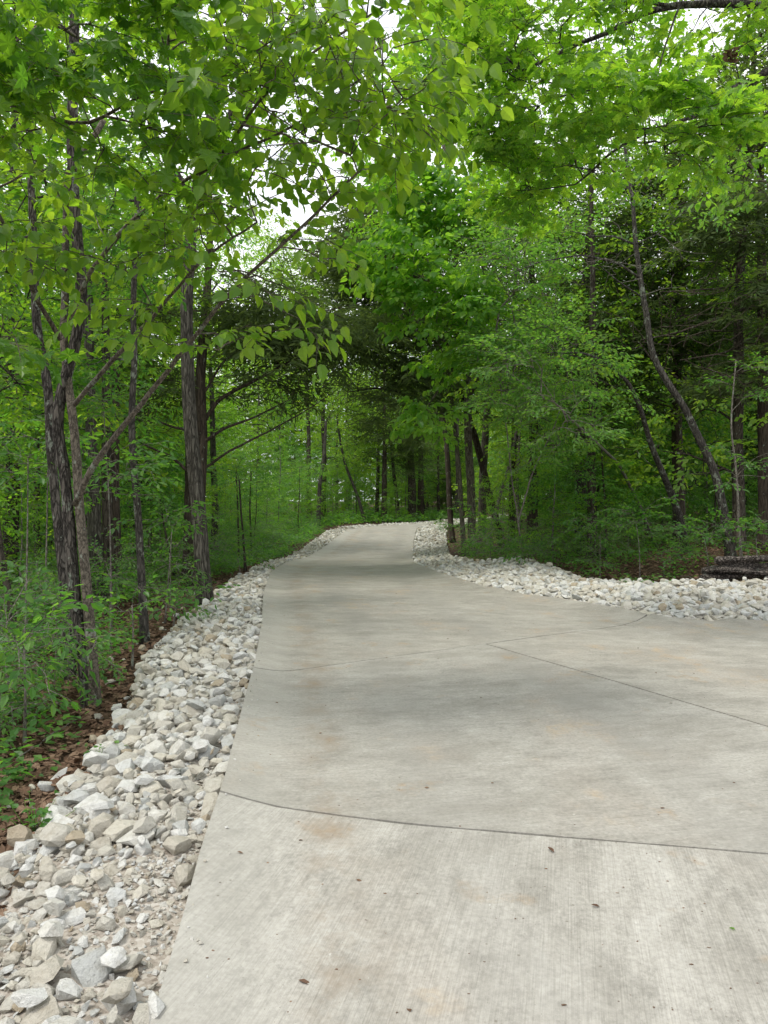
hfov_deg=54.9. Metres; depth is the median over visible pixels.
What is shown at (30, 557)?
forest shrub
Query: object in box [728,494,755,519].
forest shrub
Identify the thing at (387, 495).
understorey sapling
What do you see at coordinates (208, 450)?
understorey sapling
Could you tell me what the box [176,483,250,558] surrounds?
understorey sapling
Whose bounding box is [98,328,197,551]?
forest tree
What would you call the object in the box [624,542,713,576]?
forest shrub
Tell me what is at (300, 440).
forest tree
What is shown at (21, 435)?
forest tree
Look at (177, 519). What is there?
sapling
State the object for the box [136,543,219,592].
forest shrub
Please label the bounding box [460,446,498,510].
understorey sapling
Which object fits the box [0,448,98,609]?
understorey sapling
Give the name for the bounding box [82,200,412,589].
cedar tree
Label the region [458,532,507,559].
forest shrub
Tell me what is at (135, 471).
sapling
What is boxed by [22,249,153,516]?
forest tree
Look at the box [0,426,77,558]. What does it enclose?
understorey sapling
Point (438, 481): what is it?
forest tree
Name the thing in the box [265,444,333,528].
understorey sapling
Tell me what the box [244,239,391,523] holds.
forest tree
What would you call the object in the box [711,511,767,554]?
forest shrub
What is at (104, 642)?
forest shrub
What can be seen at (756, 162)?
redbud tree
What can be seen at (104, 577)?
forest shrub
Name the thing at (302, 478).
understorey sapling
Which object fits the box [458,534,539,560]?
forest shrub
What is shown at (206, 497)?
understorey sapling
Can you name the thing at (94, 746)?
weed
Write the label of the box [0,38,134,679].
dark oak
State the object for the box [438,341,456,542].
clump tree
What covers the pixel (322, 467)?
forest tree
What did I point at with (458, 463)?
clump tree
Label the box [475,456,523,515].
understorey sapling
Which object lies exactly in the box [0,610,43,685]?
forest shrub
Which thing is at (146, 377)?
forest tree
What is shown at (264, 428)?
forest tree
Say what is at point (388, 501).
understorey sapling
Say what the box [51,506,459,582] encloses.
bank plants
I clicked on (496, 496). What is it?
understorey sapling
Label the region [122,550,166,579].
forest shrub
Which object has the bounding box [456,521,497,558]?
forest shrub
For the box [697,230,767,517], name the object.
cedar tree
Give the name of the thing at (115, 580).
forest shrub
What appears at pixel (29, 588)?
forest shrub
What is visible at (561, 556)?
forest shrub
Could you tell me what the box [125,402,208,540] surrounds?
understorey sapling
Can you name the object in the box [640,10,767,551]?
cedar tree
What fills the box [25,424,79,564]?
understorey sapling
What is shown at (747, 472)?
understorey sapling
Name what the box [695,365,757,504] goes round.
forest tree
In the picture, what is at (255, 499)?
understorey sapling
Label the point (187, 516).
forest tree
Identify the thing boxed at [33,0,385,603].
oak tree
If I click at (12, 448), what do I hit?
understorey sapling
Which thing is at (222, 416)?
forest tree
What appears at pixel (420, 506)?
forest tree
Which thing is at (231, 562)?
forest shrub
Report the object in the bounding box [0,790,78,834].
weed
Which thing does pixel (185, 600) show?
forest shrub
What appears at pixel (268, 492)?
understorey sapling
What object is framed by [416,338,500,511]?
forest tree
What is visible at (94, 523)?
forest tree
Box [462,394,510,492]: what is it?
forest tree
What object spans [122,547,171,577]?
forest shrub
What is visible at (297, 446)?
forest tree
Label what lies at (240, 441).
forest tree
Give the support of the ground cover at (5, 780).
on the ground at (572, 567)
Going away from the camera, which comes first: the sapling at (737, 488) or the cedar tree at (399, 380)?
the sapling at (737, 488)
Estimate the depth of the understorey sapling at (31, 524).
29.79 m
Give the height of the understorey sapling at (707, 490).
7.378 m
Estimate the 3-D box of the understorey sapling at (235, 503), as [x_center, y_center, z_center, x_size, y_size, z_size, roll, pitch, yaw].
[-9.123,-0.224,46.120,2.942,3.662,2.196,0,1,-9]
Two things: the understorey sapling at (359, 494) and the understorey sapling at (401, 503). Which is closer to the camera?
the understorey sapling at (401, 503)
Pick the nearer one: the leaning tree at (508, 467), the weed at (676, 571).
the weed at (676, 571)
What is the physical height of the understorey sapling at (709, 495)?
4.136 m
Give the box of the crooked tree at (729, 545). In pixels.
[500,142,755,555]
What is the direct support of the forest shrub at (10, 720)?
on the ground at (572, 567)
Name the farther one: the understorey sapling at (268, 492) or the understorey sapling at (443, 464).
the understorey sapling at (443, 464)
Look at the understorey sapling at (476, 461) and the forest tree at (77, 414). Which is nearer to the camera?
the forest tree at (77, 414)
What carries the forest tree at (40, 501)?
on the ground at (572, 567)
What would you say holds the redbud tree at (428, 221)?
on the ground at (572, 567)
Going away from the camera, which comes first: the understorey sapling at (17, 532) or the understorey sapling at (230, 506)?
the understorey sapling at (17, 532)
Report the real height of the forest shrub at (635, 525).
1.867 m
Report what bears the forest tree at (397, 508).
on the ground at (572, 567)
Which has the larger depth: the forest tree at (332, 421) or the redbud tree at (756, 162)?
the forest tree at (332, 421)
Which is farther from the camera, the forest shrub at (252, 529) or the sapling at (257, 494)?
the forest shrub at (252, 529)
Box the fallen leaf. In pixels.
[299,979,309,983]
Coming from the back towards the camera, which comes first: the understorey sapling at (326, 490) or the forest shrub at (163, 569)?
the understorey sapling at (326, 490)
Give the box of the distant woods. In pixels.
[126,274,730,519]
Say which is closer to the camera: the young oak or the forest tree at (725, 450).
the young oak
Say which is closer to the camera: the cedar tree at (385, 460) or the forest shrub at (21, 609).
the forest shrub at (21, 609)
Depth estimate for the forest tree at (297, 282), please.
44.14 m
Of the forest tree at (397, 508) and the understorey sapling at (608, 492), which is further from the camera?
the forest tree at (397, 508)
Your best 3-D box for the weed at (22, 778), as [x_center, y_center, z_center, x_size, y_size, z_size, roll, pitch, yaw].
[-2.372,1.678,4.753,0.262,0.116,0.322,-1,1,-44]
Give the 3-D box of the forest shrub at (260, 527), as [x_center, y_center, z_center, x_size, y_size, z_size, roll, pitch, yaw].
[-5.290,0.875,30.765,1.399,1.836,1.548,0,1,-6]
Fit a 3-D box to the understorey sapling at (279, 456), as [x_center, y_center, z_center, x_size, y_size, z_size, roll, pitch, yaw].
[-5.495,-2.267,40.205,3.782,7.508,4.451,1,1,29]
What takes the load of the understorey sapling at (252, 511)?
on the ground at (572, 567)
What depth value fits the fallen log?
13.46 m
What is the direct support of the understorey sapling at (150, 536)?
on the ground at (572, 567)
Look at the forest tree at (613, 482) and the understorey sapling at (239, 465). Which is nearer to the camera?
the forest tree at (613, 482)
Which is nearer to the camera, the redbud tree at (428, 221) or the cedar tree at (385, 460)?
the redbud tree at (428, 221)
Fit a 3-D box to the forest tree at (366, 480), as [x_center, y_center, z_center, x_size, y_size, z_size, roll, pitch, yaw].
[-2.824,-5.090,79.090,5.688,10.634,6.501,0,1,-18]
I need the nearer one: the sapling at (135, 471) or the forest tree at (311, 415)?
the sapling at (135, 471)
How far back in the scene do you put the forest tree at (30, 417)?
40.24 m
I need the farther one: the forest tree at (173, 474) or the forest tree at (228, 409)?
the forest tree at (228, 409)
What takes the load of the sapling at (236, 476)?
on the ground at (572, 567)
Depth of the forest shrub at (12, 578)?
9.24 m
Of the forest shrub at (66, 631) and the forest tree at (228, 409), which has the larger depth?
the forest tree at (228, 409)
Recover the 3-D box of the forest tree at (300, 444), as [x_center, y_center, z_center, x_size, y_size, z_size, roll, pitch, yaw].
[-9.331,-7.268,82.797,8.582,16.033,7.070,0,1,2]
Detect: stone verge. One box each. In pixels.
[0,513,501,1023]
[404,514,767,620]
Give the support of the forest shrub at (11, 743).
on the ground at (572, 567)
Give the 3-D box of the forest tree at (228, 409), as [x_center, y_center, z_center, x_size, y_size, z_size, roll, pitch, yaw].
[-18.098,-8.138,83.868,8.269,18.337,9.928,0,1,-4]
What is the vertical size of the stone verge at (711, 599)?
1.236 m
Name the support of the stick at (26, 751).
on the dead leaves
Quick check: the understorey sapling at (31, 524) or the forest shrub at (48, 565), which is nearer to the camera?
the forest shrub at (48, 565)
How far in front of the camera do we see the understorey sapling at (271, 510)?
41.40 m
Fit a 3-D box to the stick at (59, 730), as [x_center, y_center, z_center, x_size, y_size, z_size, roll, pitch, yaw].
[-2.498,1.683,5.718,0.023,0.038,0.454,0,1,7]
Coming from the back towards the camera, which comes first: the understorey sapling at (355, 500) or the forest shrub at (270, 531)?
the understorey sapling at (355, 500)
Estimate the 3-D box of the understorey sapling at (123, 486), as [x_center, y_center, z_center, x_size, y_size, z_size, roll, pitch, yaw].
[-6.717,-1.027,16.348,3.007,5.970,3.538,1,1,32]
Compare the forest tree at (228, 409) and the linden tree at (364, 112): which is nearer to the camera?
the linden tree at (364, 112)
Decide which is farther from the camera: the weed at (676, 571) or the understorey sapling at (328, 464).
the understorey sapling at (328, 464)
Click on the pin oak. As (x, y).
(519, 148)
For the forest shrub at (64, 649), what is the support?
on the ground at (572, 567)
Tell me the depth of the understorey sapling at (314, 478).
49.81 m
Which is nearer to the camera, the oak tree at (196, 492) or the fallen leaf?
the fallen leaf
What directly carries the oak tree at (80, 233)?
on the ground at (572, 567)
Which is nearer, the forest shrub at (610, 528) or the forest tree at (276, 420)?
the forest shrub at (610, 528)
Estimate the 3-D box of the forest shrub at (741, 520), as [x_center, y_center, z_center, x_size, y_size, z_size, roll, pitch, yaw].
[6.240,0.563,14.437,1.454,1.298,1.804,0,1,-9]
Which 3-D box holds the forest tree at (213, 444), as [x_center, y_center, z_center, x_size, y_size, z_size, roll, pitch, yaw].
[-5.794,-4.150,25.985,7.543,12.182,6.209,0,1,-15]
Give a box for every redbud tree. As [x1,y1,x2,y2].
[327,0,542,555]
[647,111,767,228]
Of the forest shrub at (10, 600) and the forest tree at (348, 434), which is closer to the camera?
the forest shrub at (10, 600)
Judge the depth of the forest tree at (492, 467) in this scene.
32.54 m
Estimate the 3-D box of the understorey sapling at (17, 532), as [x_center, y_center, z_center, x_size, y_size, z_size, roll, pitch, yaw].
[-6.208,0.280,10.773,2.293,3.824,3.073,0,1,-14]
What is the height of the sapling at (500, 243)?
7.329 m
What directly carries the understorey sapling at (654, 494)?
on the ground at (572, 567)
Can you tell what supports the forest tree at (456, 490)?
on the ground at (572, 567)
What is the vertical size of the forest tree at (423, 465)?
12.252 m
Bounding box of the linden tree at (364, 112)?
[0,0,513,709]
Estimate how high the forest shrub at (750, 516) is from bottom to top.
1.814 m
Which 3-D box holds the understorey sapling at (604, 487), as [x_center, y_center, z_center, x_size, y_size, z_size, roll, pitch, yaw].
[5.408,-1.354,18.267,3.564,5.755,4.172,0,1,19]
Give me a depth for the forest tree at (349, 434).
75.60 m
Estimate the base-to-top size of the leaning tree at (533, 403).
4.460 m
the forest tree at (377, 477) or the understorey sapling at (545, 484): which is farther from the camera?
the forest tree at (377, 477)
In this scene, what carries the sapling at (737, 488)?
on the ground at (572, 567)
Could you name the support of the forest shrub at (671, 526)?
on the ground at (572, 567)
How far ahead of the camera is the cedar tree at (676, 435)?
18.56 m
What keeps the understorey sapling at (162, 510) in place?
on the ground at (572, 567)
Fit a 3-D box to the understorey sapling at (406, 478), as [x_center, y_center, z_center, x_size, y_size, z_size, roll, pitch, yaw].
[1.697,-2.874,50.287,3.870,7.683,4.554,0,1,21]
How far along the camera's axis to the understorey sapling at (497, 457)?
35.71 m
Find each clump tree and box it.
[327,133,466,555]
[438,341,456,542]
[456,43,553,548]
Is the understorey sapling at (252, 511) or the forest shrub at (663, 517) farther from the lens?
the understorey sapling at (252, 511)
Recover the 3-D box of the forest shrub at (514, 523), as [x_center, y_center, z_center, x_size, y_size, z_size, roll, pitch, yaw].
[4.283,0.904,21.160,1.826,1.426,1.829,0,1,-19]
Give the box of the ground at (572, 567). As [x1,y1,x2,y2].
[0,501,767,871]
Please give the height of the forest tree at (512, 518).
13.936 m
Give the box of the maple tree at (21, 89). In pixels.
[0,0,318,385]
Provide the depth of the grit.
3.08 m
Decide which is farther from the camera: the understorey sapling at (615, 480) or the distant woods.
the distant woods
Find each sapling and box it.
[0,217,66,510]
[0,267,49,526]
[0,346,119,623]
[0,412,51,605]
[0,413,110,652]
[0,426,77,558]
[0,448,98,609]
[0,457,53,562]
[0,489,44,550]
[9,341,171,550]
[16,436,182,649]
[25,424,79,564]
[42,370,164,627]
[76,439,158,545]
[93,573,179,669]
[100,388,184,562]
[108,494,224,622]
[119,414,182,556]
[121,467,183,577]
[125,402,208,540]
[153,424,239,546]
[159,417,255,543]
[169,471,231,540]
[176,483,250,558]
[208,457,275,570]
[209,411,262,523]
[209,438,257,513]
[210,476,248,527]
[214,452,274,557]
[218,481,258,524]
[222,458,295,544]
[224,464,284,560]
[239,479,291,533]
[241,402,312,519]
[243,475,281,523]
[250,440,291,513]
[254,471,282,520]
[254,489,283,526]
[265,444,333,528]
[266,462,314,528]
[280,450,317,515]
[280,478,322,522]
[282,450,335,520]
[285,462,334,521]
[310,464,352,524]
[311,429,352,511]
[326,424,380,509]
[326,455,354,521]
[329,468,373,521]
[333,459,376,519]
[347,475,372,510]
[366,451,394,507]
[375,478,398,514]
[378,481,411,522]
[379,415,434,514]
[379,468,416,511]
[404,428,454,505]
[416,461,444,506]
[424,447,454,504]
[440,200,633,553]
[453,479,477,512]
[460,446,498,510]
[461,417,504,494]
[464,403,527,507]
[471,465,534,554]
[474,435,525,511]
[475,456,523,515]
[487,409,542,505]
[503,467,545,521]
[504,409,608,560]
[506,386,632,555]
[509,430,557,514]
[519,448,574,528]
[526,333,676,558]
[544,384,654,525]
[586,407,626,504]
[599,456,624,518]
[607,446,660,514]
[612,430,706,542]
[614,426,687,523]
[631,393,718,518]
[650,351,756,532]
[661,382,755,524]
[668,375,757,539]
[686,433,756,531]
[695,351,767,555]
[747,453,757,501]
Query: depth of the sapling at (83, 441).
8.01 m
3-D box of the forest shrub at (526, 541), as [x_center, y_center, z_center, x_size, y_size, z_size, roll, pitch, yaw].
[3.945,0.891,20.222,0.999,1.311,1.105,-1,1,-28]
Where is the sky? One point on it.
(297, 214)
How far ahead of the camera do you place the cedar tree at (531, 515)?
23.80 m
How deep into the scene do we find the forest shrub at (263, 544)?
16.90 m
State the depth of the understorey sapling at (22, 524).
28.32 m
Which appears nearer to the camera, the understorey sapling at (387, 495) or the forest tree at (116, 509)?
the forest tree at (116, 509)
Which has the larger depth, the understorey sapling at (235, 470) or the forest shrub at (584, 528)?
the understorey sapling at (235, 470)
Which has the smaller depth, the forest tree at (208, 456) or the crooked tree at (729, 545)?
the crooked tree at (729, 545)
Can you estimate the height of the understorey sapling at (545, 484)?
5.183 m
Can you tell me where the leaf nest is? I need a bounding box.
[722,44,739,65]
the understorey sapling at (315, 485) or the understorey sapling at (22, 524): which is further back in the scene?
the understorey sapling at (315, 485)
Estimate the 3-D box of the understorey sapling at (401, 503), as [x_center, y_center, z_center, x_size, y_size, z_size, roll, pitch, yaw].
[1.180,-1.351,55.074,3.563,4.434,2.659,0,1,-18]
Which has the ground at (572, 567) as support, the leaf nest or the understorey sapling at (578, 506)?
the understorey sapling at (578, 506)
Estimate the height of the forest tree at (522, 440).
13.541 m
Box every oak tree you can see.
[0,0,266,708]
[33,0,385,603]
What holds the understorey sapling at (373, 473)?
on the ground at (572, 567)
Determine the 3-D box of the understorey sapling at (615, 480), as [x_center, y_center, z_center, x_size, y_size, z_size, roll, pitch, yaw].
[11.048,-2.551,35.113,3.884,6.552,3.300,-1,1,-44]
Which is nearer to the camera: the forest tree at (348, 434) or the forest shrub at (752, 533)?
the forest shrub at (752, 533)
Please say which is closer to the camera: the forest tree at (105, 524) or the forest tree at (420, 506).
the forest tree at (105, 524)
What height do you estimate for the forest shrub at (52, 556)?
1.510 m
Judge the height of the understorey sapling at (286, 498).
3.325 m
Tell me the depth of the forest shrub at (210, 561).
17.28 m
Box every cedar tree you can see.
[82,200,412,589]
[273,173,505,552]
[337,344,444,522]
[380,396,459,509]
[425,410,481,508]
[443,167,663,551]
[543,138,767,547]
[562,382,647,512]
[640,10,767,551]
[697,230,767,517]
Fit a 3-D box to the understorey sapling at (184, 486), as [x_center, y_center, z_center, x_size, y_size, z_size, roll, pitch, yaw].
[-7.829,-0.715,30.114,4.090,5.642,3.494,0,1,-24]
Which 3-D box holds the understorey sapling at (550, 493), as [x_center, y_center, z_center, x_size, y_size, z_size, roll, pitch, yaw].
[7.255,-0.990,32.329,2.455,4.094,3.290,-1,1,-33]
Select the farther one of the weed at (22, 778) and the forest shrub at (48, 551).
the forest shrub at (48, 551)
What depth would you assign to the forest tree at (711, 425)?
24.41 m
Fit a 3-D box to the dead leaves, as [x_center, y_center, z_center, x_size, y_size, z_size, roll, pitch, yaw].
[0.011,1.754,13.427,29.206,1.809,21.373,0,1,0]
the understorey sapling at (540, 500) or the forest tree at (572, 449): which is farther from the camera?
the forest tree at (572, 449)
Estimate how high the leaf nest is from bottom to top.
0.201 m
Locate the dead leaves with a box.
[0,538,767,915]
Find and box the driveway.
[150,518,767,1023]
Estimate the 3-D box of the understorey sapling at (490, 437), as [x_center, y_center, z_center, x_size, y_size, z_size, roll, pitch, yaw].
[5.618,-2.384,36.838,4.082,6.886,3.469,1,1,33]
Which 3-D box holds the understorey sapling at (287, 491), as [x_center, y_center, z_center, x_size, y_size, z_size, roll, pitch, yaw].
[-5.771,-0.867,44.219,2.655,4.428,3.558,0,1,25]
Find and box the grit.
[206,593,754,1020]
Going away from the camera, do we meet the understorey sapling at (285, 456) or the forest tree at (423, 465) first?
the understorey sapling at (285, 456)
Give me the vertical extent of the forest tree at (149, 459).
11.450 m
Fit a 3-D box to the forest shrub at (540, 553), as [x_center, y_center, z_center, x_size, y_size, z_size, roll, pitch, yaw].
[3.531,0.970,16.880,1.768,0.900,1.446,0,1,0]
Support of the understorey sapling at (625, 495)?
on the ground at (572, 567)
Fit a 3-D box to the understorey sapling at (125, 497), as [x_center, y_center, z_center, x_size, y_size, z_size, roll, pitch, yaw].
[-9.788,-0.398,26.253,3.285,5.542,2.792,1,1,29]
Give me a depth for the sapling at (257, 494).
18.91 m
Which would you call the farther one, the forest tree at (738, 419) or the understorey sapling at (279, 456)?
the understorey sapling at (279, 456)
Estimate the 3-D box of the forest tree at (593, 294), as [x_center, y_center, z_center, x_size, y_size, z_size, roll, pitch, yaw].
[5.214,-5.044,19.093,6.965,13.012,5.737,-1,1,-36]
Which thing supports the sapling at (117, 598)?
on the ground at (572, 567)
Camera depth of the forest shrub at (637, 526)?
27.22 m
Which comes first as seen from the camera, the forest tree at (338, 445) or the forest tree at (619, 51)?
the forest tree at (619, 51)
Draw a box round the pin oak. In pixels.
[372,0,767,243]
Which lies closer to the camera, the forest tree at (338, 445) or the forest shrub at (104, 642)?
the forest shrub at (104, 642)
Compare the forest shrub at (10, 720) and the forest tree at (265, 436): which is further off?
the forest tree at (265, 436)
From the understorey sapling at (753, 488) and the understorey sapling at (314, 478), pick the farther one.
the understorey sapling at (314, 478)
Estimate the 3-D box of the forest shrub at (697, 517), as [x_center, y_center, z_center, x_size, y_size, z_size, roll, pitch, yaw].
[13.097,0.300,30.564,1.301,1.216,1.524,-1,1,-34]
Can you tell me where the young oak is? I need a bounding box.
[0,105,256,644]
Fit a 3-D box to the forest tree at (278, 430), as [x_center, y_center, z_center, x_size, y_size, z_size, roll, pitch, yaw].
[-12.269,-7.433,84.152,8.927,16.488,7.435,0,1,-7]
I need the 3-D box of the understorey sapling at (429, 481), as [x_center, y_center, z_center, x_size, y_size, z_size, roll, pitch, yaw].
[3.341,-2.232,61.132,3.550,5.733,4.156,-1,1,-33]
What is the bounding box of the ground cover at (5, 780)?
[0,508,767,822]
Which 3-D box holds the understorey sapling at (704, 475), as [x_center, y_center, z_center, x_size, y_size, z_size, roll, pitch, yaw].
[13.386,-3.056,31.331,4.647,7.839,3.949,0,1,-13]
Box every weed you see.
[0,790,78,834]
[2,760,43,782]
[77,738,124,757]
[648,562,696,577]
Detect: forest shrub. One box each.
[0,557,45,645]
[0,560,103,637]
[0,560,137,745]
[0,565,104,626]
[0,587,58,635]
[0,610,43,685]
[0,629,127,726]
[0,653,79,739]
[0,685,23,757]
[2,552,103,656]
[3,565,51,593]
[7,576,60,617]
[8,581,133,698]
[9,523,109,610]
[19,540,55,568]
[19,541,42,574]
[30,542,56,574]
[32,554,78,577]
[78,534,137,613]
[80,562,135,596]
[91,522,163,611]
[109,519,210,606]
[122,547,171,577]
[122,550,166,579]
[125,575,239,634]
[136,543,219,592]
[152,540,182,567]
[180,544,218,572]
[208,528,279,573]
[209,523,245,576]
[232,513,268,548]
[240,516,270,541]
[246,520,283,544]
[257,523,294,547]
[299,509,320,529]
[433,513,467,529]
[434,500,503,558]
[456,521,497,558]
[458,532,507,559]
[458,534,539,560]
[464,501,527,558]
[501,533,574,565]
[502,519,565,552]
[505,515,552,560]
[513,521,539,559]
[522,529,582,567]
[547,510,650,564]
[567,550,635,578]
[582,494,683,578]
[597,506,625,546]
[603,528,655,556]
[604,503,656,549]
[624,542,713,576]
[625,516,650,535]
[650,521,691,548]
[652,497,685,537]
[654,518,699,541]
[655,525,708,553]
[668,508,753,566]
[686,508,719,524]
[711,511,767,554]
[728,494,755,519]
[746,502,757,532]
[746,506,757,539]
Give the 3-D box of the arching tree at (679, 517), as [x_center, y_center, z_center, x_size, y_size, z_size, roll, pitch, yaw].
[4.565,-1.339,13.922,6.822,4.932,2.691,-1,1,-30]
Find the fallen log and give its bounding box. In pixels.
[699,555,767,580]
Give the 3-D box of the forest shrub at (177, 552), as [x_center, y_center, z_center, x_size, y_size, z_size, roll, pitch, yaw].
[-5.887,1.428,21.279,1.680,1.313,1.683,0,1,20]
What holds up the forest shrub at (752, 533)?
on the ground at (572, 567)
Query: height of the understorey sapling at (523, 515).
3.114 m
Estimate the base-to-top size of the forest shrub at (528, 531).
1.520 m
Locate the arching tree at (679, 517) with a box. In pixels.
[467,290,689,554]
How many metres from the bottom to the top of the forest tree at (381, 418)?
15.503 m
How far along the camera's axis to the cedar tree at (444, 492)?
64.80 m
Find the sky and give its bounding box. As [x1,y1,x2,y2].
[0,0,767,500]
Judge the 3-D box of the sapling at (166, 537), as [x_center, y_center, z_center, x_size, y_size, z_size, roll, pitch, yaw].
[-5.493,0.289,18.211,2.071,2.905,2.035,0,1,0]
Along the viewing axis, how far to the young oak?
9.56 m
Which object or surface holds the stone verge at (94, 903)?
on the ground at (572, 567)
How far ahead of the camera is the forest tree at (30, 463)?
29.06 m
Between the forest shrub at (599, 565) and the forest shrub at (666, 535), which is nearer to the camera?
the forest shrub at (599, 565)
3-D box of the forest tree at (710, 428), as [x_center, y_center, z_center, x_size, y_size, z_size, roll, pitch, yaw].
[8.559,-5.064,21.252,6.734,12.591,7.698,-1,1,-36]
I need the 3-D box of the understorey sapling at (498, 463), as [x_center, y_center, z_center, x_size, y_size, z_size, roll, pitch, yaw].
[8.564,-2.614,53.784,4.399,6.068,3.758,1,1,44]
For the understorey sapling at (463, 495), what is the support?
on the ground at (572, 567)
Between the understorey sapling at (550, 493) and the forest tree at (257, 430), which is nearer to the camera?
the understorey sapling at (550, 493)
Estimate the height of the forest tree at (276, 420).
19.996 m
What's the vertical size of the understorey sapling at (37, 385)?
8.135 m
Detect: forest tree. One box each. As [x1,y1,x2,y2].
[0,0,232,597]
[0,14,157,401]
[0,121,176,596]
[0,139,215,577]
[0,203,122,577]
[0,223,44,570]
[0,265,56,533]
[0,270,40,508]
[0,321,150,646]
[1,135,269,568]
[1,175,178,603]
[9,275,197,593]
[21,292,113,546]
[22,184,246,571]
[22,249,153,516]
[96,248,202,563]
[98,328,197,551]
[111,282,261,584]
[122,202,331,554]
[156,336,268,494]
[160,351,251,509]
[207,364,253,517]
[216,392,264,491]
[217,362,296,510]
[231,387,289,484]
[232,360,315,517]
[234,361,321,513]
[238,213,349,524]
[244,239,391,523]
[248,384,303,512]
[259,384,343,511]
[269,384,322,513]
[272,387,332,514]
[278,373,367,525]
[288,364,374,512]
[291,361,367,522]
[302,379,351,482]
[311,374,367,510]
[314,364,388,509]
[316,371,382,512]
[321,311,434,512]
[341,425,375,511]
[358,374,419,521]
[366,370,399,510]
[375,348,421,521]
[376,393,441,520]
[385,167,628,543]
[387,264,523,518]
[387,383,464,513]
[394,351,478,518]
[404,0,753,553]
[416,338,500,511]
[441,49,720,559]
[451,230,574,530]
[451,389,521,490]
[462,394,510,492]
[471,288,602,504]
[501,49,754,529]
[504,215,693,531]
[542,308,669,515]
[557,0,767,551]
[577,109,767,523]
[595,77,765,506]
[650,11,767,306]
[690,314,755,498]
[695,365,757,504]
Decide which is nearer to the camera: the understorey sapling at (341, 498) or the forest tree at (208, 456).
the forest tree at (208, 456)
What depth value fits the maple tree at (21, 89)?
4.40 m
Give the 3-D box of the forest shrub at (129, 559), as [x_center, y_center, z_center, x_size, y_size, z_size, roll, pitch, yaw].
[-4.568,1.060,12.878,1.429,1.875,1.581,-1,1,-38]
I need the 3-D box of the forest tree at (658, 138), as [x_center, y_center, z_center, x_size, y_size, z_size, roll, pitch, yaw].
[9.493,-8.782,29.405,12.207,19.714,10.048,1,1,32]
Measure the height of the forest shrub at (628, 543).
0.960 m
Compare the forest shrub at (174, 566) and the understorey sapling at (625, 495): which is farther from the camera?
the understorey sapling at (625, 495)
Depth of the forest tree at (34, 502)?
15.88 m
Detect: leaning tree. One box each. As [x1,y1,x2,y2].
[457,321,657,546]
[483,307,571,554]
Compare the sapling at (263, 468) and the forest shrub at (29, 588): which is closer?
the forest shrub at (29, 588)
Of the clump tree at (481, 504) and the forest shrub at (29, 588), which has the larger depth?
the clump tree at (481, 504)
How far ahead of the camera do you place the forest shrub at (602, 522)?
14.41 m
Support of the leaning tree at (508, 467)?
on the ground at (572, 567)
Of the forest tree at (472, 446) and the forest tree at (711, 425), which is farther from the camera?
the forest tree at (472, 446)
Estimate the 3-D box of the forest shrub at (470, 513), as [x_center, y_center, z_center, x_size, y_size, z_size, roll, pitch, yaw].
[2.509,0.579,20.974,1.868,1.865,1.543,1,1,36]
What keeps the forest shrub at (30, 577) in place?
on the ground at (572, 567)
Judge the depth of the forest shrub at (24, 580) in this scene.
13.96 m
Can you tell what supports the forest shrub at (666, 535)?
on the ground at (572, 567)
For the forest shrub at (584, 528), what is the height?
1.381 m
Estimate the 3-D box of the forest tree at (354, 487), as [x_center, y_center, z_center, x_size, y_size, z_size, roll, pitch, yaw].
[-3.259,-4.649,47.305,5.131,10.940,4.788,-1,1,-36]
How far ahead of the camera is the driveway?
3.74 m
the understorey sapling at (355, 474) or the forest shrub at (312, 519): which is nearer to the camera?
the forest shrub at (312, 519)
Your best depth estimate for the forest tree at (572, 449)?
34.22 m
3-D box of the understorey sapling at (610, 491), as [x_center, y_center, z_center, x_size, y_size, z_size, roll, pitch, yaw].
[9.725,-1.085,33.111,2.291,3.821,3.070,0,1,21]
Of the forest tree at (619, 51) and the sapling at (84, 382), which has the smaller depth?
the sapling at (84, 382)
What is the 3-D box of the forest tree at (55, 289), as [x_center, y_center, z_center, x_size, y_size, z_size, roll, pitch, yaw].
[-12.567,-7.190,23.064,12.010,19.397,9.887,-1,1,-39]
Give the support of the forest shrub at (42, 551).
on the ground at (572, 567)
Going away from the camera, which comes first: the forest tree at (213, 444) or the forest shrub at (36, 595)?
the forest shrub at (36, 595)
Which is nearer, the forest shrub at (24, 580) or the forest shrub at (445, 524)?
the forest shrub at (24, 580)
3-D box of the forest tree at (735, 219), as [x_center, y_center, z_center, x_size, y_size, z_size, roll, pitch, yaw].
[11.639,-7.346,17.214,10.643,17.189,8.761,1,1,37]
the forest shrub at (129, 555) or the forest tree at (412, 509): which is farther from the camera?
the forest tree at (412, 509)
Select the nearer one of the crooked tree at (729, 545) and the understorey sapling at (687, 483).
the crooked tree at (729, 545)
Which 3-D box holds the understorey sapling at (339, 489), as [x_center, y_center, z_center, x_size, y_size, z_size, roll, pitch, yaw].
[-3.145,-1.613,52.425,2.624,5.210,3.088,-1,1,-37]
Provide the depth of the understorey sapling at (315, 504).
42.04 m
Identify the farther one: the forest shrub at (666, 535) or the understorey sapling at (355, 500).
the understorey sapling at (355, 500)
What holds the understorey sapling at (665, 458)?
on the ground at (572, 567)
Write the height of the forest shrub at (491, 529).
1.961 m
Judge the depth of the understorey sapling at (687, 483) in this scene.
27.75 m
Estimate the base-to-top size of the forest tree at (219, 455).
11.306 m
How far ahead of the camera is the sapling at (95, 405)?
9.91 m
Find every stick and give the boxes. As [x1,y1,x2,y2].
[15,742,41,760]
[42,720,75,740]

